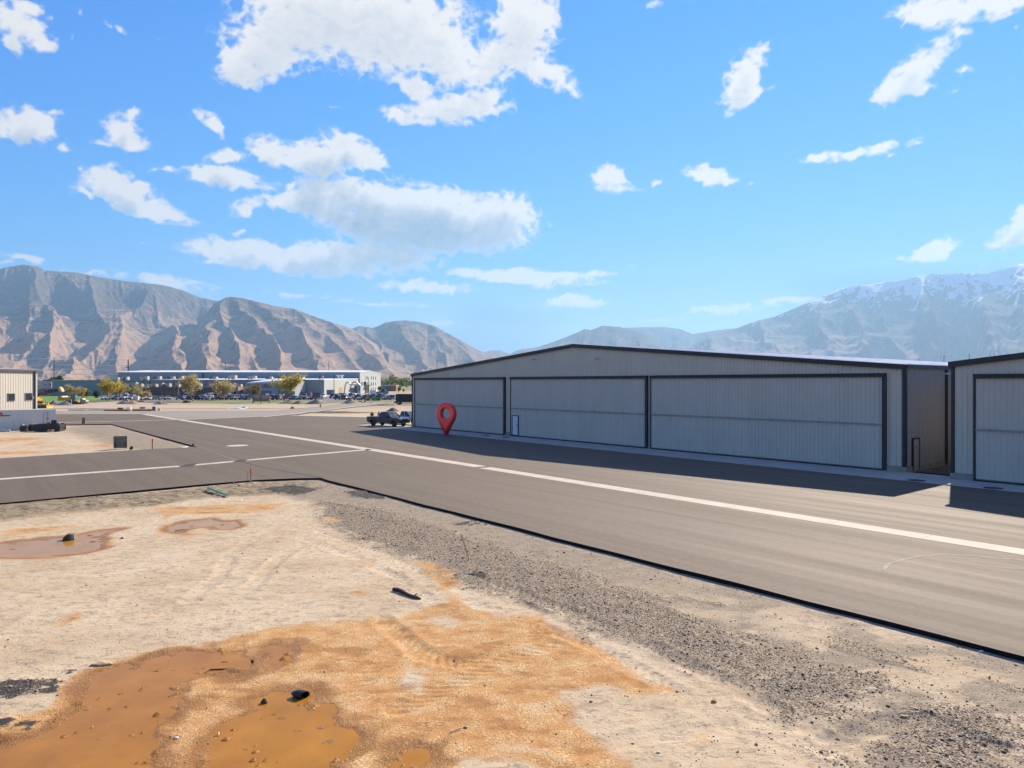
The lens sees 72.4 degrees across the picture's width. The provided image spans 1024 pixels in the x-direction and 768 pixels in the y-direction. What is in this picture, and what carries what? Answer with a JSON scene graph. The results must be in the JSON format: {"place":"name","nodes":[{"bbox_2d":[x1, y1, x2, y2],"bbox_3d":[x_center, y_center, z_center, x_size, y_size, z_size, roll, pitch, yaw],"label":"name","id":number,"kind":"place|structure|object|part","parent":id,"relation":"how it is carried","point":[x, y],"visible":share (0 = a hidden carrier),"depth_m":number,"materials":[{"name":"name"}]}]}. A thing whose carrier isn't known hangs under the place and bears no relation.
{"place":"outdoors","nodes":[
{"label":"outdoors","id":0,"kind":"place"},
{"bbox_2d":[37,380,51,395],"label":"office building","id":1,"kind":"structure","parent":0,"point":[43,385],"depth_m":335.00,"materials":[{"name":"white paint"}]},
{"bbox_2d":[49,374,64,379],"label":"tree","id":2,"kind":"object","parent":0,"point":[59,378],"visible":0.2,"depth_m":419.13,"materials":[{"name":"green plant"}]},
{"bbox_2d":[37,396,120,402],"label":"lawn","id":3,"kind":"structure","parent":0,"point":[47,399],"depth_m":256.25,"materials":[{"name":"green plant"}]},
{"bbox_2d":[93,390,99,397],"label":"shrub","id":4,"kind":"object","parent":3,"relation":"on","point":[96,393],"visible":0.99,"depth_m":284.29,"materials":[{"name":"green plant"}]},
{"bbox_2d":[0,264,217,380],"bbox_3d":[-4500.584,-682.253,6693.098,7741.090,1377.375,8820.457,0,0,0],"label":"mountain","id":5,"kind":"structure","parent":0,"point":[80,319],"depth_m":6555.07,"materials":[{"name":"brown stone"}]},
{"bbox_2d":[144,400,198,401],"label":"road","id":6,"kind":"structure","parent":0,"point":[174,400],"depth_m":241.13,"materials":[{"name":"grey asphalt"}]},
{"bbox_2d":[203,401,308,401],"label":"verge lawn","id":7,"kind":"structure","parent":0,"point":[248,401],"depth_m":228.36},
{"bbox_2d":[186,297,411,382],"bbox_3d":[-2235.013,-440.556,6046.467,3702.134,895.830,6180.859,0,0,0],"label":"mountain","id":8,"kind":"structure","parent":0,"point":[234,333],"depth_m":5864.70,"materials":[{"name":"brown stone"}]},
{"bbox_2d":[323,400,345,401],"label":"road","id":9,"kind":"structure","parent":0,"point":[334,400],"depth_m":241.13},
{"bbox_2d":[381,385,398,390],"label":"brick building","id":10,"kind":"structure","parent":0,"point":[390,387],"depth_m":520.00,"materials":[{"name":"beige brick"}]},
{"bbox_2d":[352,320,495,372],"bbox_3d":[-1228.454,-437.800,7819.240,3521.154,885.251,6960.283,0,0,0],"label":"mountain","id":11,"kind":"structure","parent":0,"point":[413,347],"depth_m":8251.47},
{"bbox_2d":[0,386,1023,767],"bbox_3d":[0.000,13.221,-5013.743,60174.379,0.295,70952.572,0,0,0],"label":"ground","id":12,"kind":"structure","parent":0,"point":[398,686],"depth_m":16.43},
{"bbox_2d":[0,368,41,409],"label":"metal building","id":13,"kind":"structure","parent":12,"relation":"on","point":[18,388],"depth_m":119.25,"materials":[{"name":"beige metal"}]},
{"bbox_2d":[8,393,14,400],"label":"window","id":14,"kind":"structure","parent":13,"relation":"in","point":[11,396],"depth_m":117.43,"materials":[{"name":"grey glass"}]},
{"bbox_2d":[25,393,31,400],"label":"window","id":15,"kind":"structure","parent":13,"relation":"in","point":[28,396],"depth_m":121.57,"materials":[{"name":"black glass"}]},
{"bbox_2d":[0,409,55,429],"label":"shipping container","id":16,"kind":"object","parent":12,"relation":"on","point":[12,419],"visible":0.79,"depth_m":91.26,"materials":[{"name":"metal"}]},
{"bbox_2d":[37,401,52,407],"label":"bulldozer","id":17,"kind":"object","parent":12,"relation":"on","point":[40,404],"visible":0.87,"depth_m":169.46,"materials":[{"name":"metal"}]},
{"bbox_2d":[33,423,65,431],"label":"truck bed","id":18,"kind":"object","parent":12,"relation":"on","point":[45,427],"visible":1,"depth_m":87.81,"materials":[{"name":"black metal"}]},
{"bbox_2d":[37,387,63,401],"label":"excavator","id":19,"kind":"object","parent":12,"relation":"on","point":[60,389],"visible":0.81,"depth_m":215.64,"materials":[{"name":"metal"}]},
{"bbox_2d":[49,400,58,404],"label":"gravel pile","id":20,"kind":"object","parent":12,"relation":"on","point":[53,402],"visible":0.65,"depth_m":189.55,"materials":[{"name":"grey gravel"}]},
{"bbox_2d":[0,529,117,557],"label":"puddle","id":21,"kind":"object","parent":12,"relation":"on","point":[50,547],"visible":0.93,"depth_m":26.14,"materials":[{"name":"brown liquid"}]},
{"bbox_2d":[62,532,75,540],"bbox_3d":[-17.369,5.982,27.445,0.445,0.257,0.360,0,0,-20],"label":"stone","id":22,"kind":"object","parent":21,"relation":"on","point":[69,536],"visible":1,"depth_m":27.33,"materials":[{"name":"beige stone"}]},
{"bbox_2d":[57,401,72,404],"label":"gravel pile","id":23,"kind":"object","parent":12,"relation":"on","point":[65,403],"visible":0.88,"depth_m":189.54,"materials":[{"name":"grey gravel"}]},
{"bbox_2d":[62,385,82,394],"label":"tree","id":24,"kind":"object","parent":12,"relation":"on","point":[69,390],"visible":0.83,"depth_m":275.20,"materials":[{"name":"yellow plant"}]},
{"bbox_2d":[58,388,88,403],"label":"excavator","id":25,"kind":"object","parent":12,"relation":"on","point":[73,397],"visible":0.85,"depth_m":202.31,"materials":[{"name":"metal"}]},
{"bbox_2d":[81,390,92,397],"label":"tree","id":26,"kind":"object","parent":12,"relation":"on","point":[88,392],"visible":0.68,"depth_m":289.82,"materials":[{"name":"green plant"}]},
{"bbox_2d":[90,661,111,666],"bbox_3d":[-8.921,6.073,15.226,0.460,0.066,0.223,0,0,-9],"label":"stone","id":27,"kind":"object","parent":12,"relation":"on","point":[101,663],"visible":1,"depth_m":15.18,"materials":[{"name":"beige stone"}]},
{"bbox_2d":[95,376,121,401],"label":"tree","id":28,"kind":"object","parent":12,"relation":"on","point":[110,386],"visible":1,"depth_m":229.91,"materials":[{"name":"yellow plant"}]},
{"bbox_2d":[107,383,130,399],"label":"tree","id":29,"kind":"object","parent":12,"relation":"on","point":[120,390],"visible":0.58,"depth_m":244.00,"materials":[{"name":"yellow plant"}]},
{"bbox_2d":[113,436,126,447],"bbox_3d":[-36.193,5.473,64.668,1.210,1.310,0.089,0,0,-4],"label":"board","id":30,"kind":"object","parent":12,"relation":"on","point":[119,441],"visible":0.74,"depth_m":64.67,"materials":[{"name":"black paint"}]},
{"bbox_2d":[117,399,130,403],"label":"dirt pile","id":31,"kind":"object","parent":12,"relation":"on","point":[125,401],"visible":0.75,"depth_m":202.88,"materials":[{"name":"beige soil"}]},
{"bbox_2d":[0,651,253,767],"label":"puddle","id":32,"kind":"object","parent":12,"relation":"on","point":[118,746],"visible":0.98,"depth_m":12.78,"materials":[{"name":"liquid"}]},
{"bbox_2d":[128,383,150,399],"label":"tree","id":33,"kind":"object","parent":12,"relation":"on","point":[138,391],"visible":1,"depth_m":242.96,"materials":[{"name":"yellow plant"}]},
{"bbox_2d":[151,401,170,404],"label":"dirt pile","id":34,"kind":"object","parent":12,"relation":"on","point":[160,403],"visible":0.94,"depth_m":198.22,"materials":[{"name":"beige soil"}]},
{"bbox_2d":[53,405,311,408],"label":"dirt strip","id":35,"kind":"object","parent":12,"relation":"on","point":[178,406],"visible":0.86,"depth_m":180.22,"materials":[{"name":"beige soil"}]},
{"bbox_2d":[177,373,202,400],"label":"tree","id":36,"kind":"object","parent":12,"relation":"on","point":[187,382],"visible":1,"depth_m":229.46,"materials":[{"name":"yellow plant"}]},
{"bbox_2d":[168,519,239,531],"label":"puddle","id":37,"kind":"object","parent":12,"relation":"on","point":[210,523],"visible":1,"depth_m":30.17,"materials":[{"name":"brown liquid"}]},
{"bbox_2d":[51,370,380,396],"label":"factory","id":38,"kind":"structure","parent":12,"relation":"on","point":[164,382],"depth_m":345.32,"materials":[{"name":"white metal"}]},
{"bbox_2d":[258,385,271,387],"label":"window","id":39,"kind":"structure","parent":38,"relation":"in","point":[264,386],"depth_m":308.93,"materials":[{"name":"glass"}]},
{"bbox_2d":[258,391,271,394],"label":"window","id":40,"kind":"structure","parent":38,"relation":"in","point":[262,392],"depth_m":308.93,"materials":[{"name":"glass"}]},
{"bbox_2d":[277,391,294,394],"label":"window","id":41,"kind":"structure","parent":38,"relation":"in","point":[278,393],"depth_m":308.93,"materials":[{"name":"glass"}]},
{"bbox_2d":[207,487,227,495],"bbox_3d":[-16.080,5.856,38.235,2.554,0.205,0.162,0,0,45],"label":"drain pipe","id":42,"kind":"object","parent":12,"relation":"on","point":[217,491],"visible":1,"depth_m":38.14,"materials":[{"name":"green plastic"}]},
{"bbox_2d":[208,378,235,399],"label":"tree","id":43,"kind":"object","parent":12,"relation":"on","point":[227,387],"visible":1,"depth_m":242.59,"materials":[{"name":"yellow plant"}]},
{"bbox_2d":[37,374,411,387],"bbox_3d":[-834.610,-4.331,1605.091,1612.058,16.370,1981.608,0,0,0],"label":"distant trees","id":44,"kind":"object","parent":12,"relation":"on","point":[401,382],"visible":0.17,"depth_m":666.60,"materials":[{"name":"green plant"}]},
{"bbox_2d":[56,402,394,418],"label":"old apron","id":45,"kind":"object","parent":12,"relation":"on","point":[197,414],"visible":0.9,"depth_m":142.30,"materials":[{"name":"concrete"}]},
{"bbox_2d":[263,405,365,416],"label":"gutter","id":46,"kind":"object","parent":45,"relation":"on","point":[312,411],"visible":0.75,"depth_m":147.22,"materials":[{"name":"concrete"}]},
{"bbox_2d":[98,396,393,400],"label":"car park","id":47,"kind":"structure","parent":12,"relation":"on","point":[324,398],"depth_m":255.83,"materials":[{"name":"grey asphalt"}]},
{"bbox_2d":[244,395,252,399],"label":"parked car","id":48,"kind":"object","parent":47,"relation":"on","point":[247,397],"visible":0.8,"depth_m":249.78,"materials":[{"name":"paint"}]},
{"bbox_2d":[329,393,338,398],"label":"parked car","id":49,"kind":"object","parent":47,"relation":"on","point":[332,395],"visible":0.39,"depth_m":271.51,"materials":[{"name":"paint"}]},
{"bbox_2d":[334,395,343,399],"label":"parked car","id":50,"kind":"object","parent":47,"relation":"on","point":[337,397],"visible":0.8,"depth_m":251.20,"materials":[{"name":"paint"}]},
{"bbox_2d":[376,390,388,393],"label":"parked car","id":51,"kind":"object","parent":47,"relation":"on","point":[384,391],"visible":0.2,"depth_m":299.15,"materials":[{"name":"white paint"}]},
{"bbox_2d":[243,383,262,402],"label":"tree","id":52,"kind":"object","parent":12,"relation":"on","point":[254,389],"visible":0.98,"depth_m":213.32,"materials":[{"name":"brown plant"}]},
{"bbox_2d":[253,395,269,403],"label":"billboard","id":53,"kind":"object","parent":12,"relation":"on","point":[263,398],"visible":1,"depth_m":208.09},
{"bbox_2d":[131,400,395,402],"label":"verge","id":54,"kind":"structure","parent":12,"relation":"on","point":[261,402],"depth_m":217.01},
{"bbox_2d":[251,646,293,664],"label":"puddle","id":55,"kind":"object","parent":12,"relation":"on","point":[274,660],"visible":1,"depth_m":15.84,"materials":[{"name":"liquid"}]},
{"bbox_2d":[204,688,359,767],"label":"puddle","id":56,"kind":"object","parent":12,"relation":"on","point":[272,738],"visible":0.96,"depth_m":12.13,"materials":[{"name":"liquid"}]},
{"bbox_2d":[261,698,267,703],"bbox_3d":[-4.757,6.087,13.442,0.138,0.109,0.106,0,0,0],"label":"dirt clod","id":57,"kind":"object","parent":56,"relation":"on","point":[263,700],"visible":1,"depth_m":13.41,"materials":[{"name":"brown soil"}]},
{"bbox_2d":[291,689,309,698],"bbox_3d":[-4.150,6.065,13.698,0.310,0.151,0.225,0,0,25],"label":"pipe scrap","id":58,"kind":"object","parent":56,"relation":"on","point":[299,694],"visible":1,"depth_m":13.66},
{"bbox_2d":[278,400,293,403],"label":"dirt pile","id":59,"kind":"object","parent":12,"relation":"on","point":[287,402],"visible":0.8,"depth_m":207.68,"materials":[{"name":"soil"}]},
{"bbox_2d":[266,372,306,400],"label":"tree","id":60,"kind":"object","parent":12,"relation":"on","point":[294,381],"visible":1,"depth_m":239.17,"materials":[{"name":"yellow plant"}]},
{"bbox_2d":[290,401,304,403],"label":"dirt pile","id":61,"kind":"object","parent":12,"relation":"on","point":[298,402],"visible":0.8,"depth_m":203.15,"materials":[{"name":"soil"}]},
{"bbox_2d":[305,398,327,403],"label":"dirt pile","id":62,"kind":"object","parent":12,"relation":"on","point":[317,401],"visible":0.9,"depth_m":202.90,"materials":[{"name":"grey gravel"}]},
{"bbox_2d":[327,390,334,394],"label":"enclosed trailer","id":63,"kind":"object","parent":12,"relation":"on","point":[329,392],"visible":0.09,"depth_m":320.01,"materials":[{"name":"white paint"}]},
{"bbox_2d":[309,411,374,412],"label":"dirt pile","id":64,"kind":"object","parent":12,"relation":"on","point":[339,412],"visible":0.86,"depth_m":142.16,"materials":[{"name":"soil"}]},
{"bbox_2d":[341,399,359,403],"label":"dirt pile","id":65,"kind":"object","parent":12,"relation":"on","point":[349,401],"visible":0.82,"depth_m":207.72,"materials":[{"name":"beige soil"}]},
{"bbox_2d":[344,381,360,393],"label":"dust collector","id":66,"kind":"object","parent":12,"relation":"on","point":[356,388],"visible":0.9,"depth_m":351.58,"materials":[{"name":"silver metal"}]},
{"bbox_2d":[374,403,399,405],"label":"dirt pile","id":67,"kind":"object","parent":12,"relation":"on","point":[385,404],"visible":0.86,"depth_m":189.44,"materials":[{"name":"beige soil"}]},
{"bbox_2d":[394,394,411,404],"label":"dump trailer","id":68,"kind":"object","parent":12,"relation":"on","point":[400,398],"visible":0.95,"depth_m":195.86,"materials":[{"name":"black paint"}]},
{"bbox_2d":[392,587,420,599],"bbox_3d":[-3.028,6.064,20.243,0.222,0.174,1.282,0,0,-44],"label":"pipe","id":69,"kind":"object","parent":12,"relation":"on","point":[402,591],"visible":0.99,"depth_m":20.11,"materials":[{"name":"black plastic"}]},
{"bbox_2d":[390,749,429,767],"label":"puddle","id":70,"kind":"object","parent":12,"relation":"on","point":[418,758],"visible":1,"depth_m":11.45,"materials":[{"name":"liquid"}]},
{"bbox_2d":[0,480,1023,767],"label":"loose stones","id":71,"kind":"object","parent":12,"relation":"on","point":[692,644],"visible":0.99,"depth_m":15.55,"materials":[{"name":"grey gravel"}]},
{"bbox_2d":[0,402,1023,661],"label":"taxiway","id":72,"kind":"structure","parent":12,"relation":"on","point":[840,570],"depth_m":35.44,"materials":[{"name":"grey asphalt"}]},
{"bbox_2d":[0,466,179,479],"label":"painted line","id":73,"kind":"object","parent":72,"relation":"on","point":[86,472],"visible":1,"depth_m":46.36,"materials":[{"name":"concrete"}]},
{"bbox_2d":[60,416,258,422],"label":"gutter","id":74,"kind":"object","parent":72,"relation":"on","point":[148,420],"visible":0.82,"depth_m":111.89,"materials":[{"name":"concrete"}]},
{"bbox_2d":[180,463,197,466],"bbox_3d":[-23.547,5.918,51.074,0.752,0.001,2.400,0,0,-9],"label":"pavement patch","id":75,"kind":"object","parent":72,"relation":"on","point":[186,465],"visible":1,"depth_m":50.83,"materials":[{"name":"grey asphalt"}]},
{"bbox_2d":[196,461,233,464],"bbox_3d":[-22.234,5.919,52.393,0.842,0.001,3.289,0,0,41],"label":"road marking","id":76,"kind":"object","parent":72,"relation":"on","point":[214,463],"visible":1,"depth_m":52.12,"materials":[{"name":"paint"}]},
{"bbox_2d":[244,462,315,476],"bbox_3d":[-16.635,5.926,48.963,0.466,0.001,12.671,0,0,-43],"label":"pavement seam","id":77,"kind":"object","parent":72,"relation":"on","point":[279,470],"visible":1,"depth_m":47.97,"materials":[{"name":"grey asphalt"}]},
{"bbox_2d":[247,450,362,460],"bbox_3d":[-16.827,5.910,58.710,0.908,0.001,12.140,0,0,41],"label":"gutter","id":78,"kind":"object","parent":72,"relation":"on","point":[302,455],"visible":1,"depth_m":57.87,"materials":[{"name":"paint"}]},
{"bbox_2d":[142,414,482,466],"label":"painted line","id":79,"kind":"object","parent":72,"relation":"on","point":[420,457],"visible":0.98,"depth_m":66.08,"materials":[{"name":"paint"}]},
{"bbox_2d":[291,415,355,416],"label":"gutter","id":80,"kind":"object","parent":72,"relation":"on","point":[337,416],"visible":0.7,"depth_m":125.21,"materials":[{"name":"paint"}]},
{"bbox_2d":[399,411,411,422],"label":"pickup truck","id":81,"kind":"object","parent":72,"relation":"on","point":[407,414],"visible":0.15,"depth_m":102.64,"materials":[{"name":"paint"}]},
{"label":"windows","id":82,"kind":"part","parent":81,"relation":"part of","materials":[{"name":"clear glass"}]},
{"bbox_2d":[436,402,456,434],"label":"map pin","id":83,"kind":"object","parent":72,"relation":"on","point":[446,425],"visible":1,"depth_m":80.11,"materials":[{"name":"red plastic"}]},
{"bbox_2d":[410,344,950,472],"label":"hangar","id":84,"kind":"structure","parent":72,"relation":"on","point":[894,415],"depth_m":58.86,"materials":[{"name":"grey metal"}]},
{"bbox_2d":[415,380,502,433],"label":"hangar door","id":85,"kind":"structure","parent":84,"relation":"in","point":[478,404],"depth_m":86.31,"materials":[{"name":"metal"}]},
{"bbox_2d":[511,379,644,446],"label":"hangar door","id":86,"kind":"structure","parent":84,"relation":"in","point":[610,411],"depth_m":70.48,"materials":[{"name":"metal"}]},
{"bbox_2d":[651,377,881,467],"bbox_3d":[18.993,2.640,55.686,0.210,6.240,20.114,0,0,-39],"label":"hangar door","id":87,"kind":"structure","parent":84,"relation":"in","point":[831,420],"depth_m":54.12,"materials":[{"name":"metal"}]},
{"bbox_2d":[912,437,919,470],"bbox_3d":[27.601,4.777,47.793,1.120,2.210,0.125,0,0,-39],"label":"walk door","id":88,"kind":"structure","parent":84,"relation":"in","point":[915,441],"depth_m":47.80,"materials":[{"name":"grey paint"}]},
{"bbox_2d":[481,467,1023,554],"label":"painted line","id":89,"kind":"object","parent":72,"relation":"on","point":[904,533],"visible":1,"depth_m":31.43,"materials":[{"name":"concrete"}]},
{"bbox_2d":[882,554,1023,569],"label":"tyre mark","id":90,"kind":"object","parent":72,"relation":"on","point":[886,565],"visible":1,"depth_m":23.92,"materials":[{"name":"black rubber"}]},
{"bbox_2d":[948,352,1023,485],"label":"hangar","id":91,"kind":"structure","parent":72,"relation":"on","point":[987,419],"depth_m":42.22,"materials":[{"name":"grey metal"}]},
{"bbox_2d":[975,378,1023,482],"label":"hangar door","id":92,"kind":"structure","parent":91,"relation":"in","point":[999,429],"depth_m":41.74,"materials":[{"name":"metal"}]},
{"bbox_2d":[362,424,1023,492],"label":"concrete pad","id":93,"kind":"object","parent":12,"relation":"on","point":[933,479],"visible":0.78,"depth_m":52.73,"materials":[{"name":"grey concrete"}]},
{"bbox_2d":[367,411,409,426],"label":"pickup truck","id":94,"kind":"object","parent":93,"relation":"on","point":[392,417],"visible":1,"depth_m":96.68,"materials":[{"name":"paint"}]},
{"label":"windows","id":95,"kind":"part","parent":94,"relation":"part of","materials":[{"name":"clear glass"}]},
{"bbox_2d":[908,479,924,481],"bbox_3d":[24.854,5.923,43.019,0.960,0.030,0.960,0,0,0],"label":"drain cover","id":96,"kind":"object","parent":93,"relation":"on","point":[919,480],"visible":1,"depth_m":42.86,"materials":[{"name":"metal"}]},
{"bbox_2d":[983,487,1003,488],"bbox_3d":[27.410,5.928,39.857,0.960,0.030,0.960,0,0,0],"label":"drain cover","id":97,"kind":"object","parent":93,"relation":"on","point":[993,487],"visible":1,"depth_m":39.84,"materials":[{"name":"metal"}]},
{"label":"utility pole","id":98,"kind":"object","parent":12,"relation":"on","visible":0},
{"bbox_2d":[23,358,110,359],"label":"power line","id":99,"kind":"object","parent":98,"relation":"attached to","point":[71,358],"visible":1,"depth_m":579.99,"materials":[{"name":"metal"}]},
{"bbox_2d":[37,373,110,374],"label":"power line","id":100,"kind":"object","parent":98,"relation":"attached to","point":[86,374],"visible":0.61,"depth_m":578.09,"materials":[{"name":"metal"}]},
{"bbox_2d":[31,364,127,365],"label":"power line","id":101,"kind":"object","parent":98,"relation":"attached to","point":[87,365],"visible":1,"depth_m":576.89,"materials":[{"name":"metal"}]},
{"bbox_2d":[0,0,1023,326],"bbox_3d":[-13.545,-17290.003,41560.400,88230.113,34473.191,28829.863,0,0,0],"label":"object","id":102,"kind":"structure","parent":0,"point":[386,36],"depth_m":50401.12,"materials":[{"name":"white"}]},
{"bbox_2d":[484,326,663,357],"bbox_3d":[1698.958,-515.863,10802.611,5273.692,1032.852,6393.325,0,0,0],"label":"mountain","id":103,"kind":"structure","parent":0,"point":[610,335],"depth_m":11881.70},
{"bbox_2d":[626,327,735,348],"bbox_3d":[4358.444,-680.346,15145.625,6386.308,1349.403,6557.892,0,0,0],"label":"mountain","id":104,"kind":"structure","parent":0,"point":[667,337],"depth_m":16112.07,"materials":[{"name":"stone"}]},
{"bbox_2d":[689,264,1023,361],"bbox_3d":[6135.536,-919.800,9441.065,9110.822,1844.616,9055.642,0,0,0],"label":"mountain","id":105,"kind":"structure","parent":0,"point":[934,317],"depth_m":10032.15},
{"bbox_2d":[914,465,950,474],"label":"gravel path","id":106,"kind":"structure","parent":0,"point":[946,469],"depth_m":48.16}
]}

